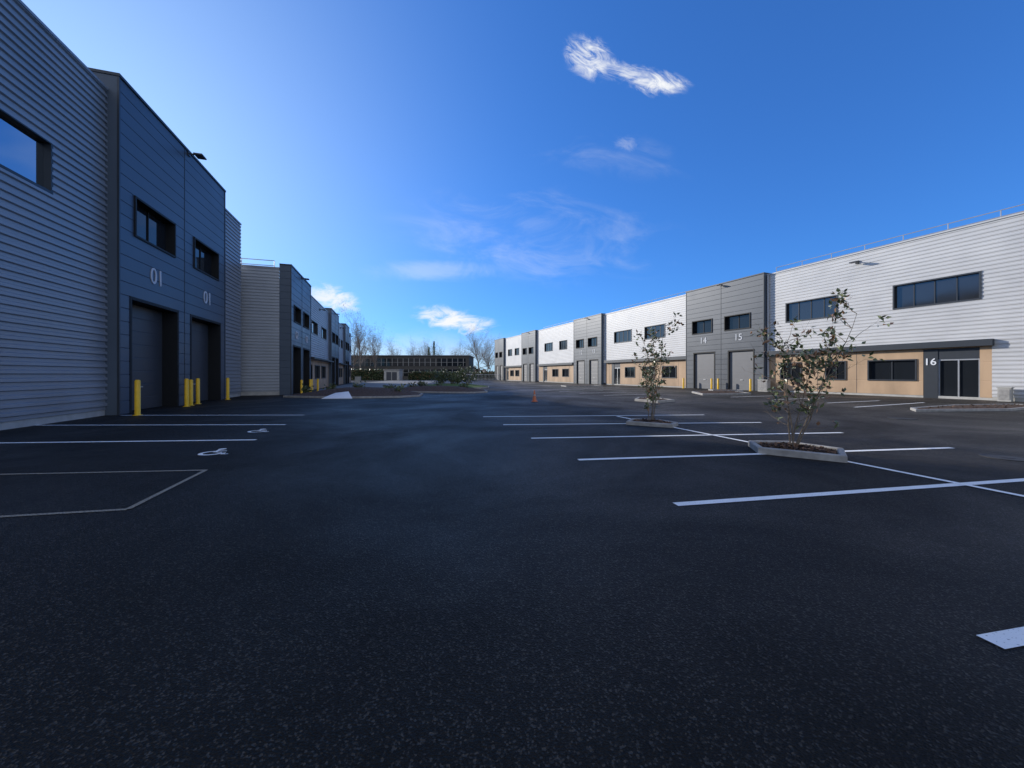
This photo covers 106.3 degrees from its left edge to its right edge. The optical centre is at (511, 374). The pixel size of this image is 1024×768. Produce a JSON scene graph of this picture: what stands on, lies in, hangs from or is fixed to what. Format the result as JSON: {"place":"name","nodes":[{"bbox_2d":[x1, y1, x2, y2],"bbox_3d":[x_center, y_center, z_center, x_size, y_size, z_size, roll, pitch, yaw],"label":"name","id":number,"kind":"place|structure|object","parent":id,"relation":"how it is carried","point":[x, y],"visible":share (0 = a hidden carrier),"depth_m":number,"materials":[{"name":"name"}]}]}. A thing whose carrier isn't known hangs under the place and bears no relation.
{"place":"outdoors","nodes":[
{"label":"outdoors","id":0,"kind":"place"},
{"bbox_2d":[0,0,241,429],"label":"industrial building","id":1,"kind":"structure","parent":0,"point":[120,249],"depth_m":13.67,"materials":[{"name":"grey metal"}]},
{"bbox_2d":[0,108,52,194],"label":"window","id":2,"kind":"structure","parent":1,"relation":"in","point":[24,153],"depth_m":11.09,"materials":[{"name":"blue glass"}]},
{"bbox_2d":[129,296,178,412],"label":"door","id":3,"kind":"structure","parent":1,"relation":"in","point":[154,335],"depth_m":17.21,"materials":[{"name":"metal"}]},
{"bbox_2d":[134,195,175,257],"bbox_3d":[-15.344,-6.200,16.372,0.385,1.600,2.949,0,0,-17],"label":"window","id":4,"kind":"structure","parent":1,"relation":"in","point":[151,226],"depth_m":16.67,"materials":[{"name":"black glass"}]},
{"bbox_2d":[190,314,220,401],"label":"door","id":5,"kind":"structure","parent":1,"relation":"in","point":[205,340],"depth_m":22.00,"materials":[{"name":"metal"}]},
{"bbox_2d":[193,237,218,280],"bbox_3d":[-16.737,-6.200,20.837,0.385,1.600,2.897,0,0,-17],"label":"window","id":6,"kind":"structure","parent":1,"relation":"in","point":[205,259],"depth_m":21.29,"materials":[{"name":"black glass"}]},
{"bbox_2d":[316,380,436,390],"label":"road","id":7,"kind":"structure","parent":0,"point":[382,383],"depth_m":63.13,"materials":[{"name":"grey asphalt"}]},
{"bbox_2d":[355,377,360,383],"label":"utility cabinet","id":8,"kind":"object","parent":7,"relation":"on","point":[357,379],"visible":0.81,"depth_m":60.19,"materials":[{"name":"metal"}]},
{"bbox_2d":[351,355,473,378],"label":"office building","id":9,"kind":"structure","parent":0,"point":[419,363],"depth_m":115.94,"materials":[{"name":"brown glass"}]},
{"bbox_2d":[0,380,1023,767],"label":"parking lot","id":10,"kind":"structure","parent":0,"point":[442,580],"depth_m":2.72,"materials":[{"name":"black asphalt"}]},
{"bbox_2d":[0,508,126,516],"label":"parking line","id":11,"kind":"object","parent":10,"relation":"on","point":[62,512],"visible":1,"depth_m":4.15,"materials":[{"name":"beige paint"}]},
{"bbox_2d":[0,470,202,474],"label":"parking line","id":12,"kind":"object","parent":10,"relation":"on","point":[102,472],"visible":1,"depth_m":5.85,"materials":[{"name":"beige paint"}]},
{"bbox_2d":[0,439,256,442],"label":"parking line","id":13,"kind":"object","parent":10,"relation":"on","point":[122,441],"visible":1,"depth_m":8.55,"materials":[{"name":"white paint"}]},
{"bbox_2d":[132,380,142,415],"bbox_3d":[-13.750,0.848,14.100,0.289,1.305,0.282,0,0,0],"label":"bollard","id":14,"kind":"object","parent":10,"relation":"on","point":[137,397],"visible":0.99,"depth_m":14.04,"materials":[{"name":"yellow metal"}]},
{"bbox_2d":[126,470,206,508],"bbox_3d":[-4.520,1.491,5.130,0.060,0.001,1.816,0,0,-17],"label":"parking line","id":15,"kind":"object","parent":10,"relation":"on","point":[158,493],"visible":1,"depth_m":4.93,"materials":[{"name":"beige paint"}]},
{"bbox_2d":[183,379,188,406],"bbox_3d":[-15.250,0.848,18.000,0.289,1.305,0.282,0,0,0],"label":"bollard","id":16,"kind":"object","parent":10,"relation":"on","point":[186,392],"visible":0.98,"depth_m":17.93,"materials":[{"name":"yellow metal"}]},
{"bbox_2d":[189,379,192,405],"bbox_3d":[-15.550,0.873,18.600,0.289,1.255,0.282,0,0,0],"label":"bollard","id":17,"kind":"object","parent":10,"relation":"on","point":[190,392],"visible":0.83,"depth_m":18.53,"materials":[{"name":"yellow metal"}]},
{"bbox_2d":[196,378,200,403],"bbox_3d":[-15.950,0.848,19.500,0.289,1.305,0.282,0,0,0],"label":"bollard","id":18,"kind":"object","parent":10,"relation":"on","point":[197,390],"visible":0.96,"depth_m":19.45,"materials":[{"name":"yellow metal"}]},
{"bbox_2d":[198,448,227,454],"bbox_3d":[-5.734,1.493,7.364,0.454,0.001,0.727,0,0,-38],"label":"wheelchair symbol","id":19,"kind":"object","parent":10,"relation":"on","point":[215,451],"visible":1,"depth_m":7.34,"materials":[{"name":"white paint"}]},
{"bbox_2d":[225,378,230,399],"bbox_3d":[-16.950,0.848,22.900,0.289,1.305,0.282,0,0,0],"label":"bollard","id":20,"kind":"object","parent":10,"relation":"on","point":[227,388],"visible":1,"depth_m":22.83,"materials":[{"name":"yellow metal"}]},
{"bbox_2d":[217,424,285,424],"bbox_3d":[-10.420,1.494,11.365,7.361,0.001,0.115,0,0,-1],"label":"parking line","id":21,"kind":"object","parent":10,"relation":"on","point":[251,424],"visible":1,"depth_m":11.45,"materials":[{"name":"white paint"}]},
{"bbox_2d":[241,258,354,395],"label":"industrial building","id":22,"kind":"structure","parent":10,"relation":"on","point":[294,331],"depth_m":27.99,"materials":[{"name":"metal"}]},
{"bbox_2d":[293,345,300,393],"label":"door","id":23,"kind":"structure","parent":22,"relation":"in","point":[296,349],"depth_m":30.91,"materials":[{"name":"metal"}]},
{"bbox_2d":[294,305,300,324],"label":"window","id":24,"kind":"structure","parent":22,"relation":"in","point":[297,311],"depth_m":30.84,"materials":[{"name":"black glass"}]},
{"bbox_2d":[303,311,308,329],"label":"window","id":25,"kind":"structure","parent":22,"relation":"in","point":[305,316],"depth_m":33.77,"materials":[{"name":"black glass"}]},
{"bbox_2d":[303,348,309,388],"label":"door","id":26,"kind":"structure","parent":22,"relation":"in","point":[306,352],"depth_m":34.19,"materials":[{"name":"metal"}]},
{"bbox_2d":[311,319,317,335],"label":"window","id":27,"kind":"structure","parent":22,"relation":"in","point":[314,325],"depth_m":38.88,"materials":[{"name":"black glass"}]},
{"bbox_2d":[315,365,319,378],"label":"window","id":28,"kind":"structure","parent":22,"relation":"in","point":[317,367],"depth_m":40.29,"materials":[{"name":"black glass"}]},
{"bbox_2d":[321,366,325,378],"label":"window","id":29,"kind":"structure","parent":22,"relation":"in","point":[323,368],"depth_m":43.80,"materials":[{"name":"black glass"}]},
{"bbox_2d":[321,327,326,340],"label":"window","id":30,"kind":"structure","parent":22,"relation":"in","point":[324,331],"depth_m":44.08,"materials":[{"name":"black glass"}]},
{"bbox_2d":[332,356,334,384],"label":"door","id":31,"kind":"structure","parent":22,"relation":"in","point":[333,358],"depth_m":49.32,"materials":[{"name":"metal"}]},
{"bbox_2d":[336,358,337,383],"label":"door","id":32,"kind":"structure","parent":22,"relation":"in","point":[336,358],"depth_m":52.43,"materials":[{"name":"metal"}]},
{"bbox_2d":[322,391,351,398],"bbox_3d":[-10.800,1.300,24.500,1.800,0.400,1.800,0,0,0],"label":"ramp marker","id":33,"kind":"object","parent":10,"relation":"on","point":[342,395],"visible":0.93,"depth_m":24.02,"materials":[{"name":"white paint"}]},
{"bbox_2d":[283,387,422,397],"bbox_3d":[-11.000,1.206,28.500,9.600,0.588,9.000,0,0,0],"label":"planting bed","id":34,"kind":"object","parent":10,"relation":"on","point":[368,392],"visible":0.88,"depth_m":25.30,"materials":[{"name":"soil"}]},
{"bbox_2d":[301,383,314,392],"bbox_3d":[-14.161,1.077,26.541,0.902,0.951,0.764,0,0,0],"label":"shrub","id":35,"kind":"object","parent":34,"relation":"on","point":[304,389],"visible":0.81,"depth_m":26.42,"materials":[{"name":"green plant"}]},
{"bbox_2d":[323,383,337,389],"bbox_3d":[-13.677,1.035,28.985,0.960,0.836,1.028,0,0,-43],"label":"shrub","id":36,"kind":"object","parent":34,"relation":"on","point":[332,386],"visible":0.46,"depth_m":28.96,"materials":[{"name":"green plant"}]},
{"bbox_2d":[395,383,405,390],"bbox_3d":[-7.865,1.116,26.650,0.911,1.039,0.979,0,0,0],"label":"shrub","id":37,"kind":"object","parent":34,"relation":"on","point":[397,388],"visible":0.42,"depth_m":26.44,"materials":[{"name":"green plant"}]},
{"bbox_2d":[351,368,383,379],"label":"hedge","id":38,"kind":"object","parent":10,"relation":"on","point":[371,374],"visible":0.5,"depth_m":98.20,"materials":[{"name":"green plant"}]},
{"bbox_2d":[383,369,403,379],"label":"substation hut","id":39,"kind":"object","parent":10,"relation":"on","point":[393,374],"visible":0.73,"depth_m":96.00,"materials":[{"name":"concrete"}]},
{"bbox_2d":[386,372,390,379],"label":"door","id":40,"kind":"structure","parent":39,"relation":"in","point":[388,374],"depth_m":95.96,"materials":[{"name":"grey metal"}]},
{"bbox_2d":[392,372,396,379],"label":"door","id":41,"kind":"structure","parent":39,"relation":"in","point":[394,374],"depth_m":95.96,"materials":[{"name":"grey metal"}]},
{"bbox_2d":[408,371,464,379],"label":"hedge","id":42,"kind":"object","parent":10,"relation":"on","point":[414,375],"visible":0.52,"depth_m":100.20,"materials":[{"name":"green plant"}]},
{"bbox_2d":[401,386,487,392],"bbox_3d":[-6.800,1.232,33.700,9.600,0.536,6.600,0,0,0],"label":"planting bed","id":43,"kind":"object","parent":10,"relation":"on","point":[439,389],"visible":0.91,"depth_m":31.57,"materials":[{"name":"soil"}]},
{"bbox_2d":[428,383,488,388],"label":"planting bed","id":44,"kind":"object","parent":10,"relation":"on","point":[469,385],"visible":0.57,"depth_m":42.14,"materials":[{"name":"green plant"}]},
{"bbox_2d":[417,378,427,385],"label":"shrub","id":45,"kind":"object","parent":44,"relation":"on","point":[421,383],"visible":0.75,"depth_m":40.95,"materials":[{"name":"green plant"}]},
{"bbox_2d":[424,368,448,383],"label":"shrub","id":46,"kind":"object","parent":44,"relation":"on","point":[440,377],"visible":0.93,"depth_m":45.66,"materials":[{"name":"green plant"}]},
{"bbox_2d":[441,369,463,383],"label":"shrub","id":47,"kind":"object","parent":44,"relation":"on","point":[455,379],"visible":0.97,"depth_m":45.05,"materials":[{"name":"green plant"}]},
{"bbox_2d":[458,364,477,383],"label":"shrub","id":48,"kind":"object","parent":44,"relation":"on","point":[465,377],"visible":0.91,"depth_m":46.69,"materials":[{"name":"green plant"}]},
{"bbox_2d":[466,374,498,379],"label":"fence","id":49,"kind":"object","parent":10,"relation":"on","point":[484,374],"visible":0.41,"depth_m":97.97,"materials":[{"name":"grey metal"}]},
{"bbox_2d":[483,415,640,416],"bbox_3d":[3.040,1.494,13.890,8.144,0.001,0.115,0,0,-4],"label":"parking line","id":50,"kind":"object","parent":10,"relation":"on","point":[600,415],"visible":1,"depth_m":13.96,"materials":[{"name":"white paint"}]},
{"bbox_2d":[561,385,602,386],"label":"planting bed","id":51,"kind":"object","parent":10,"relation":"on","point":[581,386],"visible":0.97,"depth_m":46.97,"materials":[{"name":"concrete"}]},
{"bbox_2d":[503,422,761,424],"bbox_3d":[3.745,1.494,11.685,8.028,0.001,0.115,0,0,-4],"label":"parking line","id":52,"kind":"object","parent":10,"relation":"on","point":[625,423],"visible":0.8,"depth_m":11.68,"materials":[{"name":"white paint"}]},
{"bbox_2d":[626,418,677,427],"bbox_3d":[4.235,1.414,11.559,1.423,0.172,1.081,0,0,32],"label":"planter","id":53,"kind":"object","parent":10,"relation":"on","point":[651,422],"visible":0.97,"depth_m":11.23,"materials":[{"name":"concrete"}]},
{"bbox_2d":[631,313,683,420],"bbox_3d":[4.300,-0.185,11.543,1.376,3.256,1.385,0,0,0],"label":"tree","id":54,"kind":"object","parent":53,"relation":"in","point":[652,395],"visible":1,"depth_m":11.46,"materials":[{"name":"green plant"}]},
{"bbox_2d":[635,397,674,402],"bbox_3d":[7.900,1.392,21.600,2.000,0.216,3.200,0,0,0],"label":"planter","id":55,"kind":"object","parent":10,"relation":"on","point":[659,400],"visible":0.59,"depth_m":20.98,"materials":[{"name":"concrete"}]},
{"bbox_2d":[640,365,659,397],"bbox_3d":[7.815,0.429,21.869,0.894,1.949,1.323,0,0,-33],"label":"tree","id":56,"kind":"object","parent":55,"relation":"in","point":[646,382],"visible":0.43,"depth_m":21.69,"materials":[{"name":"green plant"}]},
{"bbox_2d":[532,432,841,438],"bbox_3d":[4.465,1.494,9.430,8.076,0.001,0.115,0,0,-6],"label":"parking line","id":57,"kind":"object","parent":10,"relation":"on","point":[681,435],"visible":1,"depth_m":9.39,"materials":[{"name":"white paint"}]},
{"bbox_2d":[692,390,750,394],"bbox_3d":[15.950,1.364,29.400,4.700,0.272,4.000,0,0,0],"label":"planting bed","id":58,"kind":"object","parent":10,"relation":"on","point":[721,392],"visible":1,"depth_m":28.49,"materials":[{"name":"concrete"}]},
{"bbox_2d":[708,389,742,391],"bbox_3d":[19.200,1.423,34.600,2.648,0.155,1.840,0,0,25],"label":"planting bed","id":59,"kind":"object","parent":10,"relation":"on","point":[725,389],"visible":0.85,"depth_m":34.26,"materials":[{"name":"concrete"}]},
{"bbox_2d":[495,204,1023,401],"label":"industrial building","id":60,"kind":"structure","parent":10,"relation":"on","point":[950,302],"depth_m":28.30,"materials":[{"name":"grey metal"}]},
{"bbox_2d":[500,365,502,379],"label":"door","id":61,"kind":"structure","parent":60,"relation":"in","point":[501,366],"depth_m":96.92,"materials":[{"name":"metal"}]},
{"bbox_2d":[523,364,526,380],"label":"door","id":62,"kind":"structure","parent":60,"relation":"in","point":[524,365],"depth_m":83.26,"materials":[{"name":"metal"}]},
{"bbox_2d":[529,363,533,381],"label":"door","id":63,"kind":"structure","parent":60,"relation":"in","point":[531,365],"depth_m":80.12,"materials":[{"name":"metal"}]},
{"bbox_2d":[544,342,552,351],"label":"window","id":64,"kind":"structure","parent":60,"relation":"in","point":[547,346],"depth_m":73.83,"materials":[{"name":"blue glass"}]},
{"bbox_2d":[552,369,557,376],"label":"window","id":65,"kind":"structure","parent":60,"relation":"in","point":[554,371],"depth_m":71.19,"materials":[{"name":"black glass"}]},
{"bbox_2d":[559,340,566,349],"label":"window","id":66,"kind":"structure","parent":60,"relation":"in","point":[562,344],"depth_m":68.43,"materials":[{"name":"blue glass"}]},
{"bbox_2d":[562,369,568,376],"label":"window","id":67,"kind":"structure","parent":60,"relation":"in","point":[565,372],"depth_m":67.75,"materials":[{"name":"black glass"}]},
{"bbox_2d":[576,339,583,348],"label":"window","id":68,"kind":"structure","parent":60,"relation":"in","point":[580,342],"depth_m":62.75,"materials":[{"name":"blue glass"}]},
{"bbox_2d":[576,360,584,383],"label":"door","id":69,"kind":"structure","parent":60,"relation":"in","point":[580,364],"depth_m":62.44,"materials":[{"name":"metal"}]},
{"bbox_2d":[588,337,596,346],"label":"window","id":70,"kind":"structure","parent":60,"relation":"in","point":[592,342],"depth_m":59.42,"materials":[{"name":"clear glass"}]},
{"bbox_2d":[589,359,597,383],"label":"door","id":71,"kind":"structure","parent":60,"relation":"in","point":[593,363],"depth_m":59.00,"materials":[{"name":"metal"}]},
{"bbox_2d":[614,368,619,383],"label":"door","id":72,"kind":"structure","parent":60,"relation":"in","point":[616,370],"depth_m":54.24,"materials":[{"name":"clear glass"}]},
{"bbox_2d":[614,329,631,342],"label":"window","id":73,"kind":"structure","parent":60,"relation":"in","point":[624,335],"depth_m":52.93,"materials":[{"name":"blue glass"}]},
{"bbox_2d":[625,367,634,377],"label":"window","id":74,"kind":"structure","parent":60,"relation":"in","point":[629,371],"depth_m":51.51,"materials":[{"name":"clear glass"}]},
{"bbox_2d":[644,323,664,339],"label":"window","id":75,"kind":"structure","parent":60,"relation":"in","point":[660,327],"depth_m":47.11,"materials":[{"name":"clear glass"}]},
{"bbox_2d":[662,366,675,377],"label":"window","id":76,"kind":"structure","parent":60,"relation":"in","point":[673,371],"depth_m":44.95,"materials":[{"name":"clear glass"}]},
{"bbox_2d":[692,318,711,334],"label":"window","id":77,"kind":"structure","parent":60,"relation":"in","point":[704,326],"depth_m":40.50,"materials":[{"name":"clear glass"}]},
{"bbox_2d":[693,351,714,388],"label":"door","id":78,"kind":"structure","parent":60,"relation":"in","point":[703,364],"depth_m":40.12,"materials":[{"name":"metal"}]},
{"bbox_2d":[724,312,750,330],"bbox_3d":[21.504,-4.975,36.532,0.385,1.450,2.717,0,0,-22],"label":"window","id":79,"kind":"structure","parent":60,"relation":"in","point":[738,321],"depth_m":36.66,"materials":[{"name":"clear glass"}]},
{"bbox_2d":[728,349,753,390],"bbox_3d":[21.579,-0.410,36.163,0.181,3.820,2.715,0,0,-22],"label":"door","id":80,"kind":"structure","parent":60,"relation":"in","point":[738,379],"depth_m":36.30,"materials":[{"name":"metal"}]},
{"bbox_2d":[780,362,800,378],"bbox_3d":[23.513,-0.290,32.371,0.205,1.440,1.716,0,0,-22],"label":"window","id":81,"kind":"structure","parent":60,"relation":"in","point":[792,372],"depth_m":32.32,"materials":[{"name":"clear glass"}]},
{"bbox_2d":[785,295,837,322],"bbox_3d":[24.081,-5.225,30.951,0.225,1.650,3.826,0,0,-22],"label":"window","id":82,"kind":"structure","parent":60,"relation":"in","point":[816,308],"depth_m":31.05,"materials":[{"name":"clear glass"}]},
{"bbox_2d":[825,361,845,379],"bbox_3d":[24.733,-0.290,29.321,0.205,1.440,1.392,0,0,-22],"label":"window","id":83,"kind":"structure","parent":60,"relation":"in","point":[842,367],"depth_m":29.17,"materials":[{"name":"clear glass"}]},
{"bbox_2d":[867,359,916,380],"bbox_3d":[25.959,-0.290,26.256,0.205,1.440,2.610,0,0,-22],"label":"window","id":84,"kind":"structure","parent":60,"relation":"in","point":[897,369],"depth_m":26.23,"materials":[{"name":"black glass"}]},
{"bbox_2d":[893,271,980,309],"bbox_3d":[26.737,-5.225,24.311,0.225,1.650,3.999,0,0,-22],"label":"window","id":85,"kind":"structure","parent":60,"relation":"in","point":[967,286],"depth_m":24.19,"materials":[{"name":"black glass"}]},
{"bbox_2d":[938,358,979,396],"bbox_3d":[27.204,0.275,23.367,0.120,2.450,1.756,0,0,-22],"label":"door","id":86,"kind":"structure","parent":60,"relation":"in","point":[956,377],"depth_m":23.32,"materials":[{"name":"black glass"}]},
{"bbox_2d":[757,379,770,391],"bbox_3d":[22.150,0.975,33.740,0.460,1.050,0.926,0,0,-22],"label":"utility cabinet","id":87,"kind":"object","parent":10,"relation":"on","point":[764,386],"visible":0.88,"depth_m":33.56,"materials":[{"name":"metal"}]},
{"bbox_2d":[578,447,950,459],"bbox_3d":[5.065,1.494,7.280,7.887,0.001,0.115,0,0,-8],"label":"parking line","id":88,"kind":"object","parent":10,"relation":"on","point":[750,454],"visible":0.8,"depth_m":7.07,"materials":[{"name":"white paint"}]},
{"bbox_2d":[748,440,847,462],"bbox_3d":[5.452,1.413,7.449,1.526,0.174,1.239,0,0,37],"label":"planter","id":89,"kind":"object","parent":10,"relation":"on","point":[809,451],"visible":0.96,"depth_m":7.12,"materials":[{"name":"concrete"}]},
{"bbox_2d":[744,288,893,444],"bbox_3d":[5.897,-0.111,7.573,1.916,3.093,2.126,0,0,-34],"label":"tree","id":90,"kind":"object","parent":89,"relation":"on","point":[819,365],"visible":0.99,"depth_m":7.40,"materials":[{"name":"green plant"}]},
{"bbox_2d":[617,416,1023,496],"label":"parking line","id":91,"kind":"object","parent":10,"relation":"on","point":[886,469],"visible":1,"depth_m":5.66,"materials":[{"name":"white paint"}]},
{"bbox_2d":[673,478,1023,505],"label":"parking line","id":92,"kind":"object","parent":10,"relation":"on","point":[830,493],"visible":1,"depth_m":4.86,"materials":[{"name":"white paint"}]},
{"bbox_2d":[910,404,1023,411],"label":"planting bed","id":93,"kind":"object","parent":10,"relation":"on","point":[977,407],"visible":1,"depth_m":16.09,"materials":[{"name":"concrete"}]},
{"bbox_2d":[977,627,1023,648],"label":"parking line","id":94,"kind":"object","parent":10,"relation":"on","point":[1009,638],"visible":1,"depth_m":2.18,"materials":[{"name":"white paint"}]},
{"bbox_2d":[978,453,1023,461],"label":"manhole cover","id":95,"kind":"object","parent":10,"relation":"on","point":[1007,457],"visible":1,"depth_m":6.90,"materials":[{"name":"metal"}]},
{"bbox_2d":[996,387,1014,401],"bbox_3d":[27.429,1.100,21.351,0.360,0.800,0.549,0,0,-22],"label":"utility cabinet","id":96,"kind":"object","parent":10,"relation":"on","point":[1005,394],"visible":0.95,"depth_m":21.24,"materials":[{"name":"metal"}]},
{"bbox_2d":[21,0,1023,371],"label":"sky","id":97,"kind":"structure","parent":0,"point":[440,170],"materials":[{"name":"blue"}]},
{"label":"ground","id":98,"kind":"structure","parent":0,"visible":0},
{"bbox_2d":[339,301,382,368],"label":"bare tree","id":99,"kind":"object","parent":98,"relation":"on","point":[359,343],"visible":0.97,"depth_m":105.00,"materials":[{"name":"brown plant"}]},
{"bbox_2d":[351,320,377,368],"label":"bare tree","id":100,"kind":"object","parent":98,"relation":"on","point":[354,354],"visible":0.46,"depth_m":109.87,"materials":[{"name":"brown plant"}]},
{"bbox_2d":[360,325,388,368],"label":"bare tree","id":101,"kind":"object","parent":98,"relation":"on","point":[375,353],"visible":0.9,"depth_m":108.76,"materials":[{"name":"brown plant"}]},
{"bbox_2d":[385,337,401,354],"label":"bare tree","id":102,"kind":"object","parent":98,"relation":"on","point":[392,352],"visible":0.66,"depth_m":134.25,"materials":[{"name":"brown plant"}]},
{"bbox_2d":[405,336,423,354],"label":"bare tree","id":103,"kind":"object","parent":98,"relation":"on","point":[411,348],"visible":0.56,"depth_m":137.17,"materials":[{"name":"brown plant"}]},
{"bbox_2d":[409,341,436,354],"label":"bare tree","id":104,"kind":"object","parent":98,"relation":"on","point":[418,352],"visible":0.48,"depth_m":137.67,"materials":[{"name":"brown plant"}]},
{"bbox_2d":[418,337,443,354],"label":"bare tree","id":105,"kind":"object","parent":98,"relation":"on","point":[430,349],"visible":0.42,"depth_m":138.98,"materials":[{"name":"brown plant"}]},
{"bbox_2d":[456,328,493,372],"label":"bare tree","id":106,"kind":"object","parent":98,"relation":"on","point":[478,359],"visible":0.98,"depth_m":110.88,"materials":[{"name":"brown plant"}]},
{"bbox_2d":[471,334,494,371],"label":"bare tree","id":107,"kind":"object","parent":98,"relation":"on","point":[485,359],"visible":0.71,"depth_m":116.81,"materials":[{"name":"brown plant"}]},
{"bbox_2d":[471,372,494,379],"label":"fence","id":108,"kind":"object","parent":98,"relation":"on","point":[490,377],"visible":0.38,"depth_m":103.30,"materials":[{"name":"grey metal"}]},
{"bbox_2d":[474,367,494,372],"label":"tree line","id":109,"kind":"object","parent":98,"relation":"on","point":[476,369],"visible":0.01,"depth_m":187.03,"materials":[{"name":"green plant"}]},
{"bbox_2d":[472,335,501,371],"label":"bare tree","id":110,"kind":"object","parent":98,"relation":"on","point":[488,353],"visible":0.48,"depth_m":125.96,"materials":[{"name":"brown plant"}]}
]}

